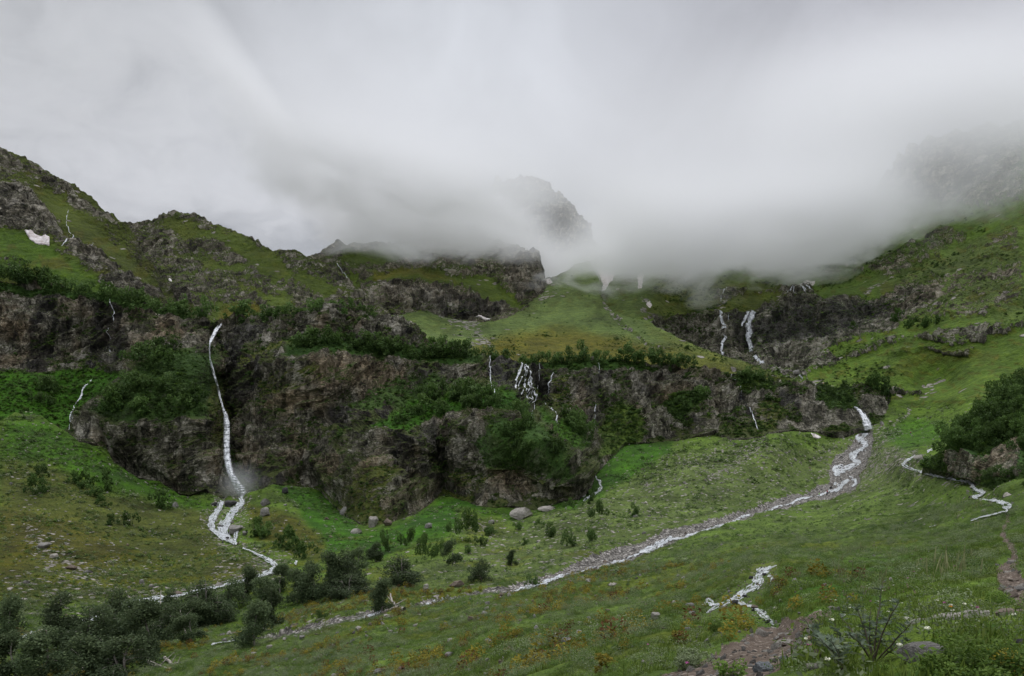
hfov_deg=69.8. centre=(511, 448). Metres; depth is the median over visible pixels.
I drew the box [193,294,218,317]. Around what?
shrub
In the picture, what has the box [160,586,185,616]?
birch tree
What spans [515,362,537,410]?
waterfall
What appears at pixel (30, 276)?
shrub
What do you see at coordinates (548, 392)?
waterfall
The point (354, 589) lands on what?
birch tree
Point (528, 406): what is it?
shrub
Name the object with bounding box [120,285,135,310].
shrub
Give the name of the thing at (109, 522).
shrub
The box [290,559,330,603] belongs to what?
birch tree
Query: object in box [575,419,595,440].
shrub
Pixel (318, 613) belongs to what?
shrub
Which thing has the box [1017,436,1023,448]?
shrub
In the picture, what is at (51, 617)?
birch tree
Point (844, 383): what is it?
shrub
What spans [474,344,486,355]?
shrub
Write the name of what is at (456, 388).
shrub
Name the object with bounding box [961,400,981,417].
shrub
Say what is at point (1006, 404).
shrub
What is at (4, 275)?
shrub
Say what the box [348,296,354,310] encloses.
shrub
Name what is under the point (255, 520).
shrub
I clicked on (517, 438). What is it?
shrub
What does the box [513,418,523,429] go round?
shrub
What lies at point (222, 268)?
hill
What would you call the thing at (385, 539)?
shrub
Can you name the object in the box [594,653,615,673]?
leafy plant
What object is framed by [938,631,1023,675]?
leafy plant
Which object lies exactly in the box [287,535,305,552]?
shrub
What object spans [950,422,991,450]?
shrub
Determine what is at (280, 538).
shrub
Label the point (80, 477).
shrub
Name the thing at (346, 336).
shrub
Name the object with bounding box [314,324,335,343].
shrub
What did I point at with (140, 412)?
shrub
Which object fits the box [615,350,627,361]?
shrub
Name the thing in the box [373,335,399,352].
shrub
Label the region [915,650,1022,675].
leafy plant
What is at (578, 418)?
shrub
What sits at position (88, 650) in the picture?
bush
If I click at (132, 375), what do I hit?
shrub
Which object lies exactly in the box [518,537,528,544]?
shrub
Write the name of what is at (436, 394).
shrub
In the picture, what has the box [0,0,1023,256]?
sky
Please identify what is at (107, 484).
shrub
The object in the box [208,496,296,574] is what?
stream
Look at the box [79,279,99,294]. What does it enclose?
shrub
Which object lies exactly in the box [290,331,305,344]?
shrub
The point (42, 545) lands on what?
boulder
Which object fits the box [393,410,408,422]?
shrub
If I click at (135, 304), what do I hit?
shrub
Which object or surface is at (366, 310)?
shrub
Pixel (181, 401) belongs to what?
shrub
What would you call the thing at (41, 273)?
shrub
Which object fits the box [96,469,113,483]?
shrub
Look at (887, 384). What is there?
shrub
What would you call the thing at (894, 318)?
shrub
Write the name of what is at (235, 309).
shrub
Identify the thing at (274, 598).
birch tree
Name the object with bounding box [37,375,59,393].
shrub
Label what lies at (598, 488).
stream
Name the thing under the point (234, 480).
waterfall
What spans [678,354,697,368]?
shrub
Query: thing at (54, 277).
shrub
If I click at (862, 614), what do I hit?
thistle
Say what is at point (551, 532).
shrub
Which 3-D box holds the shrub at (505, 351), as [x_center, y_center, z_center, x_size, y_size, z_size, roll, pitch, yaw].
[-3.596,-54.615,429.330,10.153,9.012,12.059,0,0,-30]
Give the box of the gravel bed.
[258,431,873,638]
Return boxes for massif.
[309,232,593,321]
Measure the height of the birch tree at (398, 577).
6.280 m
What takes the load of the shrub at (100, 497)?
on the meadow at (318, 522)
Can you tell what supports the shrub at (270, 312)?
on the cliff
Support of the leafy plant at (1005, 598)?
on the bank
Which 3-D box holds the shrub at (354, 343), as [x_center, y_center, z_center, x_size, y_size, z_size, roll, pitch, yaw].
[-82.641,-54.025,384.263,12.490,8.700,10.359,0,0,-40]
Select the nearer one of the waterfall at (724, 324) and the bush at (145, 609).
the bush at (145, 609)
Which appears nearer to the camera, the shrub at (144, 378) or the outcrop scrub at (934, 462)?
the outcrop scrub at (934, 462)
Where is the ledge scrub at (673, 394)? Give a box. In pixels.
[0,282,894,522]
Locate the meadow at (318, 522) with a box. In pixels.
[0,402,1023,675]
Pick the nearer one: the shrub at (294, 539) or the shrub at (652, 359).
the shrub at (294, 539)
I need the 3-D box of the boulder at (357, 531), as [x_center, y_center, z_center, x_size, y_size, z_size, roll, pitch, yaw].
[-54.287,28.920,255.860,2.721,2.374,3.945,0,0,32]
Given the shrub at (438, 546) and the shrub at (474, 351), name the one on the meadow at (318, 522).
the shrub at (438, 546)
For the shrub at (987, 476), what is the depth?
104.63 m
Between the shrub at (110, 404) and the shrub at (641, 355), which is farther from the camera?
the shrub at (641, 355)
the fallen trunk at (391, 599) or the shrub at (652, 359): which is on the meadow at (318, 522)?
the fallen trunk at (391, 599)
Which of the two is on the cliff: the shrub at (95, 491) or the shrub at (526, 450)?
the shrub at (526, 450)
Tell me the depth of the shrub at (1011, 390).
136.79 m
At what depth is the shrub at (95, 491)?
272.50 m
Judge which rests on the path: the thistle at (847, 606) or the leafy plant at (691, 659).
the leafy plant at (691, 659)
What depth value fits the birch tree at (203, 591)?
124.80 m
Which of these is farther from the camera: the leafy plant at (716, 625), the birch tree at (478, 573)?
the birch tree at (478, 573)
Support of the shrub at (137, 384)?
on the cliff
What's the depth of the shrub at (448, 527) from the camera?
235.45 m
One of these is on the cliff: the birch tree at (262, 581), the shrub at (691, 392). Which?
the shrub at (691, 392)
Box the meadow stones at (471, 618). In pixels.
[217,570,900,675]
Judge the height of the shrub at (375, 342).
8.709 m
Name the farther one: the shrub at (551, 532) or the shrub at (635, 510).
the shrub at (635, 510)
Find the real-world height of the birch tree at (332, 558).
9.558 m
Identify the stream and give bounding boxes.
[22,573,263,637]
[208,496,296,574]
[211,433,868,644]
[583,476,602,500]
[702,565,775,624]
[901,448,1010,526]
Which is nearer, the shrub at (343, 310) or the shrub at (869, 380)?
the shrub at (343, 310)
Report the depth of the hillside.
557.31 m
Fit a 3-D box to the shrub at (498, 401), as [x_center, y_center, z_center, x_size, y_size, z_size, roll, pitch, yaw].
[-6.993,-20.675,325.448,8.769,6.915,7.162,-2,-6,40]
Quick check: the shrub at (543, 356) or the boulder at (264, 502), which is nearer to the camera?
the boulder at (264, 502)
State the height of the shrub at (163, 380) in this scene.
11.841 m
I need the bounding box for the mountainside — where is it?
[593,118,1023,422]
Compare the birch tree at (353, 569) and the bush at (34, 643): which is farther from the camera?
the birch tree at (353, 569)
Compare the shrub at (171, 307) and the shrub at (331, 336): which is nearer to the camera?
the shrub at (331, 336)
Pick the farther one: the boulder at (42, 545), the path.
the boulder at (42, 545)
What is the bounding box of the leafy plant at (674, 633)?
[671,630,685,640]
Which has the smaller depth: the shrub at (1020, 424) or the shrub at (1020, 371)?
the shrub at (1020, 424)
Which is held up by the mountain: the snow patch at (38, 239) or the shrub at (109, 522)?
the snow patch at (38, 239)
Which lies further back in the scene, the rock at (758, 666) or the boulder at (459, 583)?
the boulder at (459, 583)
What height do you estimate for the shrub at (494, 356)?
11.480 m
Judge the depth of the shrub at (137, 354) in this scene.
361.65 m
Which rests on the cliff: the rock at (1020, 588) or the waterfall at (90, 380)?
the waterfall at (90, 380)
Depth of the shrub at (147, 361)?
358.89 m
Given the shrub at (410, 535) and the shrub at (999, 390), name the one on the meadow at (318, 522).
the shrub at (410, 535)
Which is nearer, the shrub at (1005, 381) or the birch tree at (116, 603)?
the birch tree at (116, 603)
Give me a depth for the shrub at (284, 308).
410.75 m
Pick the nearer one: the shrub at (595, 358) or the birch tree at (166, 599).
the birch tree at (166, 599)
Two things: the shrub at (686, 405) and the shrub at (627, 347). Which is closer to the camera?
the shrub at (686, 405)
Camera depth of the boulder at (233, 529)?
247.39 m
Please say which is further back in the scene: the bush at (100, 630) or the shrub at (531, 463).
the shrub at (531, 463)
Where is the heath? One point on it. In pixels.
(685, 347)
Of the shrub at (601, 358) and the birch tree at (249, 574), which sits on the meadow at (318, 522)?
the birch tree at (249, 574)
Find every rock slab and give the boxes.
[905,610,990,625]
[995,608,1022,615]
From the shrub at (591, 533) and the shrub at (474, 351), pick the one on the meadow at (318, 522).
the shrub at (591, 533)
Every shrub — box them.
[0,263,13,280]
[0,267,18,284]
[4,255,31,284]
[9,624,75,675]
[13,260,39,281]
[18,266,40,282]
[22,473,49,494]
[29,390,48,404]
[29,463,50,477]
[37,265,52,286]
[37,375,58,390]
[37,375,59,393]
[38,267,56,284]
[39,269,62,292]
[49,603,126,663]
[51,277,74,291]
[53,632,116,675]
[63,462,97,485]
[66,277,87,298]
[76,479,88,488]
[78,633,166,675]
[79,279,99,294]
[83,484,104,497]
[94,492,111,506]
[96,280,118,301]
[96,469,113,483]
[97,385,110,402]
[97,385,122,413]
[99,390,125,411]
[99,479,111,491]
[100,286,124,305]
[105,287,123,299]
[105,513,119,525]
[106,380,122,392]
[117,339,155,361]
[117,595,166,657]
[118,368,156,393]
[118,510,141,525]
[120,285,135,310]
[120,384,137,398]
[122,288,159,302]
[128,377,145,390]
[128,396,150,415]
[129,295,159,309]
[130,286,150,303]
[133,396,149,413]
[134,344,165,361]
[134,374,158,385]
[140,355,157,370]
[144,336,168,357]
[145,299,162,308]
[147,371,174,393]
[147,488,171,509]
[149,348,175,365]
[162,305,182,312]
[162,339,182,351]
[163,297,190,315]
[165,378,200,403]
[166,391,204,410]
[169,293,196,318]
[188,380,207,397]
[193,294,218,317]
[222,299,249,321]
[227,298,261,323]
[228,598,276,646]
[245,515,262,537]
[250,303,274,322]
[254,521,274,538]
[259,304,279,318]
[272,306,291,319]
[273,301,292,315]
[273,523,300,549]
[274,533,284,542]
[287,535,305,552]
[288,306,305,315]
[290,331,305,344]
[292,307,303,318]
[293,325,325,345]
[293,540,318,558]
[294,327,321,347]
[306,297,326,312]
[311,610,327,621]
[314,299,347,314]
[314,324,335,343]
[324,330,341,343]
[329,331,343,346]
[337,326,364,345]
[347,337,367,352]
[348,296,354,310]
[355,301,363,310]
[358,328,381,347]
[361,304,377,315]
[368,339,390,352]
[373,335,397,356]
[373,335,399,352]
[377,529,391,551]
[391,335,409,350]
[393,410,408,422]
[397,527,419,545]
[399,340,418,353]
[405,403,421,415]
[406,347,416,358]
[408,393,432,414]
[412,386,422,392]
[414,339,433,359]
[414,532,436,562]
[424,336,448,356]
[424,384,441,398]
[427,341,446,357]
[430,390,445,399]
[431,397,450,414]
[432,539,444,555]
[435,334,453,352]
[439,376,448,389]
[443,338,462,354]
[445,521,451,531]
[446,339,469,357]
[446,384,477,401]
[450,385,463,401]
[451,376,481,396]
[454,507,478,540]
[456,337,479,357]
[459,394,476,407]
[464,544,471,552]
[469,392,484,407]
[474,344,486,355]
[474,535,487,545]
[476,388,493,402]
[483,524,496,535]
[484,381,503,401]
[484,395,504,407]
[486,345,499,359]
[497,348,515,358]
[500,420,518,436]
[503,399,528,415]
[509,448,522,465]
[511,431,523,447]
[512,521,522,529]
[513,403,530,411]
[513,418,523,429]
[517,354,531,363]
[518,411,535,429]
[518,438,531,453]
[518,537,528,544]
[524,573,540,586]
[526,438,538,444]
[528,353,539,363]
[529,455,546,466]
[534,350,549,362]
[534,518,545,526]
[544,521,555,536]
[545,350,565,364]
[549,437,567,454]
[558,345,578,364]
[560,403,582,423]
[560,408,584,429]
[560,528,576,546]
[562,498,574,508]
[571,411,598,429]
[571,422,585,436]
[572,339,595,361]
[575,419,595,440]
[585,352,605,363]
[585,489,594,503]
[586,500,609,518]
[586,527,597,541]
[594,349,606,361]
[602,350,612,361]
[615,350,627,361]
[617,341,639,361]
[624,348,641,363]
[628,502,639,515]
[631,349,658,366]
[646,343,662,365]
[654,347,671,363]
[662,356,679,371]
[664,352,683,365]
[669,397,680,407]
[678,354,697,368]
[681,399,688,410]
[681,399,694,408]
[686,389,697,397]
[691,394,703,402]
[694,384,710,395]
[735,369,752,382]
[744,366,757,378]
[753,370,763,376]
[758,369,770,380]
[764,376,773,384]
[822,385,834,391]
[827,387,841,398]
[840,380,851,390]
[840,387,852,401]
[848,320,857,328]
[863,374,875,392]
[868,371,882,389]
[877,379,888,393]
[881,376,898,396]
[890,307,904,321]
[903,316,913,328]
[911,316,923,326]
[921,318,930,327]
[931,314,943,324]
[931,418,969,453]
[941,424,959,449]
[946,412,977,442]
[949,422,971,447]
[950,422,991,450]
[951,419,974,429]
[958,400,997,436]
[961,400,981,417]
[966,400,1016,430]
[970,415,1011,441]
[975,415,1010,445]
[979,420,1009,446]
[981,465,1001,482]
[984,373,1023,400]
[984,395,1016,411]
[985,380,1023,405]
[987,383,1021,408]
[991,413,1021,438]
[993,395,1023,430]
[993,462,1023,481]
[996,399,1019,416]
[1002,366,1023,391]
[1005,415,1023,449]
[1013,375,1023,388]
[1013,394,1023,424]
[1016,434,1023,445]
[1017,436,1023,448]
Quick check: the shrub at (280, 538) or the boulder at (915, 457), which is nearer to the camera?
the boulder at (915, 457)
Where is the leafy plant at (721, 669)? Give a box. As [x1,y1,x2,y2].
[712,657,747,675]
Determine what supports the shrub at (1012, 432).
on the outcrop
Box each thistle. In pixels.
[796,616,833,650]
[814,621,854,669]
[830,580,852,617]
[839,579,914,661]
[852,586,865,619]
[868,581,884,617]
[887,586,903,614]
[903,583,915,615]
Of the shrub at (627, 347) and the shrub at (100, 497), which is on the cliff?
the shrub at (627, 347)
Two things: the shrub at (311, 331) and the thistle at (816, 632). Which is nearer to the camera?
the thistle at (816, 632)
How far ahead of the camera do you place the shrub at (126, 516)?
246.44 m
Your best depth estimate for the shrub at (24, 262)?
425.94 m
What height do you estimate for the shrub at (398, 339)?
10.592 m
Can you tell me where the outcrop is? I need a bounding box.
[921,414,1023,486]
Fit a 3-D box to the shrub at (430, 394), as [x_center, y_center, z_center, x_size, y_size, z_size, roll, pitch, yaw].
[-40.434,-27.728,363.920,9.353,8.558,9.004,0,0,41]
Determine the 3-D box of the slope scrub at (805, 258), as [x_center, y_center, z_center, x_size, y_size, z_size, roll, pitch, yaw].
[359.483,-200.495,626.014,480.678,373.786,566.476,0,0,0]
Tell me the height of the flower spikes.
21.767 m
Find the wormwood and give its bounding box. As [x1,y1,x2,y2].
[0,501,1023,675]
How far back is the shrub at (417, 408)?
343.88 m
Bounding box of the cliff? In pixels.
[0,280,890,525]
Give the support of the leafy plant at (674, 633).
on the bank
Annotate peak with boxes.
[357,174,604,277]
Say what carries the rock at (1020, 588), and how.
on the path
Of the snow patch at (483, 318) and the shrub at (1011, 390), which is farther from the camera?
the snow patch at (483, 318)
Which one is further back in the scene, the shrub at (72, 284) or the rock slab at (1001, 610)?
the shrub at (72, 284)
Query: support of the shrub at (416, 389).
on the cliff
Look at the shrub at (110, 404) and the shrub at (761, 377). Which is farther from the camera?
the shrub at (761, 377)
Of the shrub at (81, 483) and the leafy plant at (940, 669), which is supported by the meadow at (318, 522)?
the shrub at (81, 483)
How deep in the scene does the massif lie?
688.91 m
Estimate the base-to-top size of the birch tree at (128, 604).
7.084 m
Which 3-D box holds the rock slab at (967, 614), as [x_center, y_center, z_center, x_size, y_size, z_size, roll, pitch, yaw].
[4.784,1.863,8.000,1.413,0.192,0.252,0,0,-23]
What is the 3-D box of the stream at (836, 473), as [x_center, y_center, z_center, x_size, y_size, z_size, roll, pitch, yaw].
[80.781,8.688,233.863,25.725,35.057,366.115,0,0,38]
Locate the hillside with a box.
[391,261,802,382]
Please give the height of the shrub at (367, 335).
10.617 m
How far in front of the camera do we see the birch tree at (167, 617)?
109.93 m
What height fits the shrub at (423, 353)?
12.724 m
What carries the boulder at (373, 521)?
on the meadow at (318, 522)
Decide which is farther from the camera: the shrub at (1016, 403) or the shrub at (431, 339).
the shrub at (431, 339)
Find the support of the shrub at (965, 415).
on the outcrop
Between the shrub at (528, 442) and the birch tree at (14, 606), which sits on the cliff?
the shrub at (528, 442)
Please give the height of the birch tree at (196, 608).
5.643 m
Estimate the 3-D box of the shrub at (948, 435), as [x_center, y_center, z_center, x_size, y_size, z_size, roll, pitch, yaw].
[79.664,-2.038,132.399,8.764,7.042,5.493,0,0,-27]
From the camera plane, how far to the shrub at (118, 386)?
342.08 m
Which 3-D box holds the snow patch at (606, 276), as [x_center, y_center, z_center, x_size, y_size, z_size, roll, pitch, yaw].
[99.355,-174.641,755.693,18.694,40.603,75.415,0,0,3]
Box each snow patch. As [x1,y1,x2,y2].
[25,230,49,245]
[476,315,489,320]
[544,278,551,283]
[597,268,615,290]
[637,273,643,288]
[798,280,814,285]
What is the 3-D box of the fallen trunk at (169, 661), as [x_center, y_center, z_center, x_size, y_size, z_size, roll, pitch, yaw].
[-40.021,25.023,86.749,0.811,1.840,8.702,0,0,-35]
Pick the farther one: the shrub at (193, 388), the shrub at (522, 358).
the shrub at (522, 358)
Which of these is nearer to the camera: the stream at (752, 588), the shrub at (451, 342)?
the stream at (752, 588)
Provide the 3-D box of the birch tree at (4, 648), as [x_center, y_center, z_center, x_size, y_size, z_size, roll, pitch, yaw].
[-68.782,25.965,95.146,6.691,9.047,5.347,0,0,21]
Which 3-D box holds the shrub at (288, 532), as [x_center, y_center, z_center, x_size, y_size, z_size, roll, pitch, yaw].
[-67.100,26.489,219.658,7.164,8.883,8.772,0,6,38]
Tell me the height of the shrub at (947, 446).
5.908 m
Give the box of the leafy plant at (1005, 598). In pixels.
[985,590,1023,606]
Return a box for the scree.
[0,406,1023,675]
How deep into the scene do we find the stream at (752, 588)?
42.86 m
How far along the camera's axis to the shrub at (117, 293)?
426.31 m
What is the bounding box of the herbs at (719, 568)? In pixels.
[0,501,1023,675]
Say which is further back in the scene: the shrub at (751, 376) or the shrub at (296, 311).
the shrub at (751, 376)
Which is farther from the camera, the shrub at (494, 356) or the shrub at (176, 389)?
the shrub at (494, 356)
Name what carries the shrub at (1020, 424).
on the outcrop
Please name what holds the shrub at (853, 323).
on the mountainside
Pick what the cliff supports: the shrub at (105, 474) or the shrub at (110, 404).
the shrub at (110, 404)
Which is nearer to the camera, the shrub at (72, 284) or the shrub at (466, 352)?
the shrub at (466, 352)
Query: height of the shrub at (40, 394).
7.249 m
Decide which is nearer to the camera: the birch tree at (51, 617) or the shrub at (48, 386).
the birch tree at (51, 617)
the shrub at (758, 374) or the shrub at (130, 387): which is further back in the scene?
the shrub at (758, 374)
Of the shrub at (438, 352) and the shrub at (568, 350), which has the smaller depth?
the shrub at (438, 352)
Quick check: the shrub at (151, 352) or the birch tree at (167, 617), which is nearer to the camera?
the birch tree at (167, 617)
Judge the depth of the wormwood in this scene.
65.83 m
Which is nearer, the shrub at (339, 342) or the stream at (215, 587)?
the stream at (215, 587)
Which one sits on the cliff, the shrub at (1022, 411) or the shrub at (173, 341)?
the shrub at (173, 341)
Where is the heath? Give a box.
[401,268,799,382]
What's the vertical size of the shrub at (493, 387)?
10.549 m
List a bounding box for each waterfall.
[69,299,114,425]
[209,324,245,495]
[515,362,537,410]
[537,365,557,419]
[719,311,728,353]
[741,310,755,350]
[855,407,871,429]
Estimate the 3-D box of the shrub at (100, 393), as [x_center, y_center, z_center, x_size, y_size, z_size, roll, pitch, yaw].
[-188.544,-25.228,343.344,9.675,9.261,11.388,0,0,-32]
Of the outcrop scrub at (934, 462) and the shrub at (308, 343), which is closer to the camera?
the outcrop scrub at (934, 462)
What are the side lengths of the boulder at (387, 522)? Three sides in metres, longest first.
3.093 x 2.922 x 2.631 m
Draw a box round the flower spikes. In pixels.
[300,497,1020,675]
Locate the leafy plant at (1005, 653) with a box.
[979,648,1023,675]
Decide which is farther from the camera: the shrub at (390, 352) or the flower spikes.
the shrub at (390, 352)
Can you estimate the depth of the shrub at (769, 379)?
426.26 m
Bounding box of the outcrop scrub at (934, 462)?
[918,396,1023,489]
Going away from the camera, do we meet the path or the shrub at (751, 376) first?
the path
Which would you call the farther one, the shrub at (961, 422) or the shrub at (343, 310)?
the shrub at (343, 310)
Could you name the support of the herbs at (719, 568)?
on the meadow at (318, 522)
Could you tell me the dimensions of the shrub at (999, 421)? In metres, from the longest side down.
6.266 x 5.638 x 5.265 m
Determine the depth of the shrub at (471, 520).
207.97 m
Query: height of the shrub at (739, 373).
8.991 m
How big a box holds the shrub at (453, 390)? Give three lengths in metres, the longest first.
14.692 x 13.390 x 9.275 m
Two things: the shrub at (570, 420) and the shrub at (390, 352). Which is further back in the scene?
the shrub at (390, 352)
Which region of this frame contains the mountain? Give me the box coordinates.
[0,147,197,317]
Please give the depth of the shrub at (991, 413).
125.30 m
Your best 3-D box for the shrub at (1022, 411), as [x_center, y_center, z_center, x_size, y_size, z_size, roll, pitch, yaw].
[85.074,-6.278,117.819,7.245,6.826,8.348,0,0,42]
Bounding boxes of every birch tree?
[0,591,29,634]
[0,628,6,662]
[0,630,30,675]
[39,590,85,650]
[80,587,130,623]
[94,603,129,640]
[119,595,155,639]
[126,601,197,641]
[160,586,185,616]
[164,612,208,642]
[173,577,237,626]
[177,597,214,625]
[203,594,239,625]
[209,577,253,608]
[233,563,258,597]
[249,584,285,626]
[251,574,281,600]
[271,562,292,592]
[283,567,303,604]
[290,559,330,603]
[313,548,348,599]
[322,549,367,595]
[322,572,373,599]
[346,546,370,568]
[365,542,383,561]
[368,576,399,612]
[377,553,424,586]
[440,537,463,565]
[466,557,494,581]
[505,549,518,565]
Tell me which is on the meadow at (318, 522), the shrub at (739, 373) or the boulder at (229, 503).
the boulder at (229, 503)
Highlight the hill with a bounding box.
[127,210,388,322]
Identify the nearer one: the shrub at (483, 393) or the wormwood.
the wormwood
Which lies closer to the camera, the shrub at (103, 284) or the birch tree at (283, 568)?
the birch tree at (283, 568)
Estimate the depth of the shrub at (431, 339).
399.73 m
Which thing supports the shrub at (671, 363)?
on the cliff
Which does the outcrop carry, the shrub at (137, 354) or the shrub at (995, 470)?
the shrub at (995, 470)
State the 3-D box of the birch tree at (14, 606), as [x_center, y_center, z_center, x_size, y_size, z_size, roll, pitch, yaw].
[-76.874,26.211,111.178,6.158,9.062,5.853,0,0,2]
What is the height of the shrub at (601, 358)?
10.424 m
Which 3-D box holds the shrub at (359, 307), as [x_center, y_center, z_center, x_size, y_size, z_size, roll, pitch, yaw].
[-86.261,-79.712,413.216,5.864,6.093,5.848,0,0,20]
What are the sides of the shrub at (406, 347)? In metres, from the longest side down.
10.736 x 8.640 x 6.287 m
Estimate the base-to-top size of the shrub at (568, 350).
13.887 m
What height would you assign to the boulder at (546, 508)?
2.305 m
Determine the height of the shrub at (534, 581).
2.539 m
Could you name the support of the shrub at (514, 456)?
on the cliff
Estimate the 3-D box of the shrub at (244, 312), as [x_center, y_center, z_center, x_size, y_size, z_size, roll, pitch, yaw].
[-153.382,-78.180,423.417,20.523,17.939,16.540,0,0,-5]
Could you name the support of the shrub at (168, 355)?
on the cliff
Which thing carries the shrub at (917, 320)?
on the mountainside
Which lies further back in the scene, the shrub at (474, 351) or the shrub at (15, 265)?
the shrub at (15, 265)
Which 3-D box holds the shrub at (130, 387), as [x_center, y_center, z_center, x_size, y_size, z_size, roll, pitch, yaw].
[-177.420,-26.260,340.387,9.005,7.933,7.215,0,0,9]
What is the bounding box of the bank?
[327,523,1023,675]
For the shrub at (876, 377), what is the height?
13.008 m
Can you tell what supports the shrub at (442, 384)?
on the cliff
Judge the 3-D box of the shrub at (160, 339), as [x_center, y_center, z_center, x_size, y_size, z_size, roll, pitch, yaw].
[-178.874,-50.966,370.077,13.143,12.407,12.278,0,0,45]
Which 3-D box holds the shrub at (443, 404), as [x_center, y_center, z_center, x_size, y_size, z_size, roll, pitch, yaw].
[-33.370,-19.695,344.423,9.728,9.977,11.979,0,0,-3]
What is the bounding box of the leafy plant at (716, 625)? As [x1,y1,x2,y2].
[709,620,730,635]
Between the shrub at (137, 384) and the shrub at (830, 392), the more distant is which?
the shrub at (830, 392)
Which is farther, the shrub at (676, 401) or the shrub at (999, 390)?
the shrub at (676, 401)
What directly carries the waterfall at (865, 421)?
on the cliff
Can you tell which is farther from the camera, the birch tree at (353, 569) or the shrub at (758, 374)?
the shrub at (758, 374)
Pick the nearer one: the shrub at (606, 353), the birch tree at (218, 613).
the birch tree at (218, 613)
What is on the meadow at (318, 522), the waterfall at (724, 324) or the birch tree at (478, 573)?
the birch tree at (478, 573)
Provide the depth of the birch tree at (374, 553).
188.26 m
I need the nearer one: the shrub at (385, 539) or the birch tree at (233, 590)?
the birch tree at (233, 590)
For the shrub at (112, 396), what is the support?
on the cliff
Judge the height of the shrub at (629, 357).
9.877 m
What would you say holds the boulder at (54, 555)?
on the meadow at (318, 522)
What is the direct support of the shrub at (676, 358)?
on the cliff
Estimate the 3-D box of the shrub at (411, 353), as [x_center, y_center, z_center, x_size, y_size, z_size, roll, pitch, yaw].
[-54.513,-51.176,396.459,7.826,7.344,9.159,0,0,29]
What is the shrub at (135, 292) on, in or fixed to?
on the cliff
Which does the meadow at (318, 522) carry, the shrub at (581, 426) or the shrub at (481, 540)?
the shrub at (481, 540)
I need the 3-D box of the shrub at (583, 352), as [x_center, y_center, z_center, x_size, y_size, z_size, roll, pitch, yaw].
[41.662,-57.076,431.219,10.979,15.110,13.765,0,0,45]
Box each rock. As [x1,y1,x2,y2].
[752,661,773,672]
[771,639,792,650]
[807,663,818,669]
[896,641,944,662]
[1010,639,1022,644]
[1014,586,1023,590]
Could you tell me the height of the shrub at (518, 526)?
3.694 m
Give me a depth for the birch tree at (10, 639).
95.13 m
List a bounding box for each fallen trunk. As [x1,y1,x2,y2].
[144,652,173,669]
[163,656,179,664]
[386,593,405,610]
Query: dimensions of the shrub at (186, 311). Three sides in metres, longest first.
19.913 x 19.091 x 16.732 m
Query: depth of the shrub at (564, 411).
373.90 m
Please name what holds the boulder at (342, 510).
on the meadow at (318, 522)
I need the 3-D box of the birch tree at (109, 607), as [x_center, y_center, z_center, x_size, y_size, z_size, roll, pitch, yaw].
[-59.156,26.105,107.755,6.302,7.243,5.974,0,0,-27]
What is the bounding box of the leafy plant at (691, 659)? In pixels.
[673,647,714,670]
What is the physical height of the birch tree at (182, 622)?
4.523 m
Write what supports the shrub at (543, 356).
on the cliff
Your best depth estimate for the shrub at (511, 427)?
310.79 m
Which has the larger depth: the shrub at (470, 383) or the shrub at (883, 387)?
the shrub at (883, 387)
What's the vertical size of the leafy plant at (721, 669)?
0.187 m
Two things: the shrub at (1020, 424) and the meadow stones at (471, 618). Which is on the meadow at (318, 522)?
the meadow stones at (471, 618)
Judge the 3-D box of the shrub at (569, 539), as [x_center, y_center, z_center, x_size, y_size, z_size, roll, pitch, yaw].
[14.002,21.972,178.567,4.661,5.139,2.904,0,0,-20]
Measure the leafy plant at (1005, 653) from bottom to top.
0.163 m
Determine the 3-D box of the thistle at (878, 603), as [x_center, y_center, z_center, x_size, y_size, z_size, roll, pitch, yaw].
[5.674,2.373,11.368,0.290,0.656,0.142,0,0,-18]
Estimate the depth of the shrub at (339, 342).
377.13 m
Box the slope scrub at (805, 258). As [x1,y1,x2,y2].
[652,125,1023,402]
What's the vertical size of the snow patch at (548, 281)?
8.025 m
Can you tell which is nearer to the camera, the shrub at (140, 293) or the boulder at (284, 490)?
the boulder at (284, 490)
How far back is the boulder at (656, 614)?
37.06 m
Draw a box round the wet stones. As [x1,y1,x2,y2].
[77,441,1012,630]
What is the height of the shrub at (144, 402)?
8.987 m
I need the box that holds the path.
[662,512,1023,675]
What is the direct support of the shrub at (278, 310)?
on the cliff
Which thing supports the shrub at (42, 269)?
on the cliff
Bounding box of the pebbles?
[660,522,1023,675]
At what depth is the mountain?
544.56 m
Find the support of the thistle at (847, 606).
on the bank
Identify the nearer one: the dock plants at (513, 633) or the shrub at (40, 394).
the dock plants at (513, 633)
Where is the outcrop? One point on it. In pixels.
(962, 464)
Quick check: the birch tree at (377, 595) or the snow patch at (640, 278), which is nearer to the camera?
the birch tree at (377, 595)
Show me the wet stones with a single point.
(830, 487)
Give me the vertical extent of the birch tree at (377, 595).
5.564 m
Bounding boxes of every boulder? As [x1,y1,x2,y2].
[38,542,51,548]
[49,553,59,557]
[65,564,76,569]
[225,500,236,506]
[229,525,242,533]
[260,499,270,505]
[260,507,269,516]
[282,487,287,493]
[340,507,346,514]
[350,528,362,533]
[368,516,377,527]
[383,518,391,525]
[425,523,431,527]
[449,580,463,587]
[509,507,532,519]
[538,506,554,511]
[651,612,659,619]
[913,455,922,460]
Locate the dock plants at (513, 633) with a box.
[17,558,865,675]
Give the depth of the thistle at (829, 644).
4.98 m

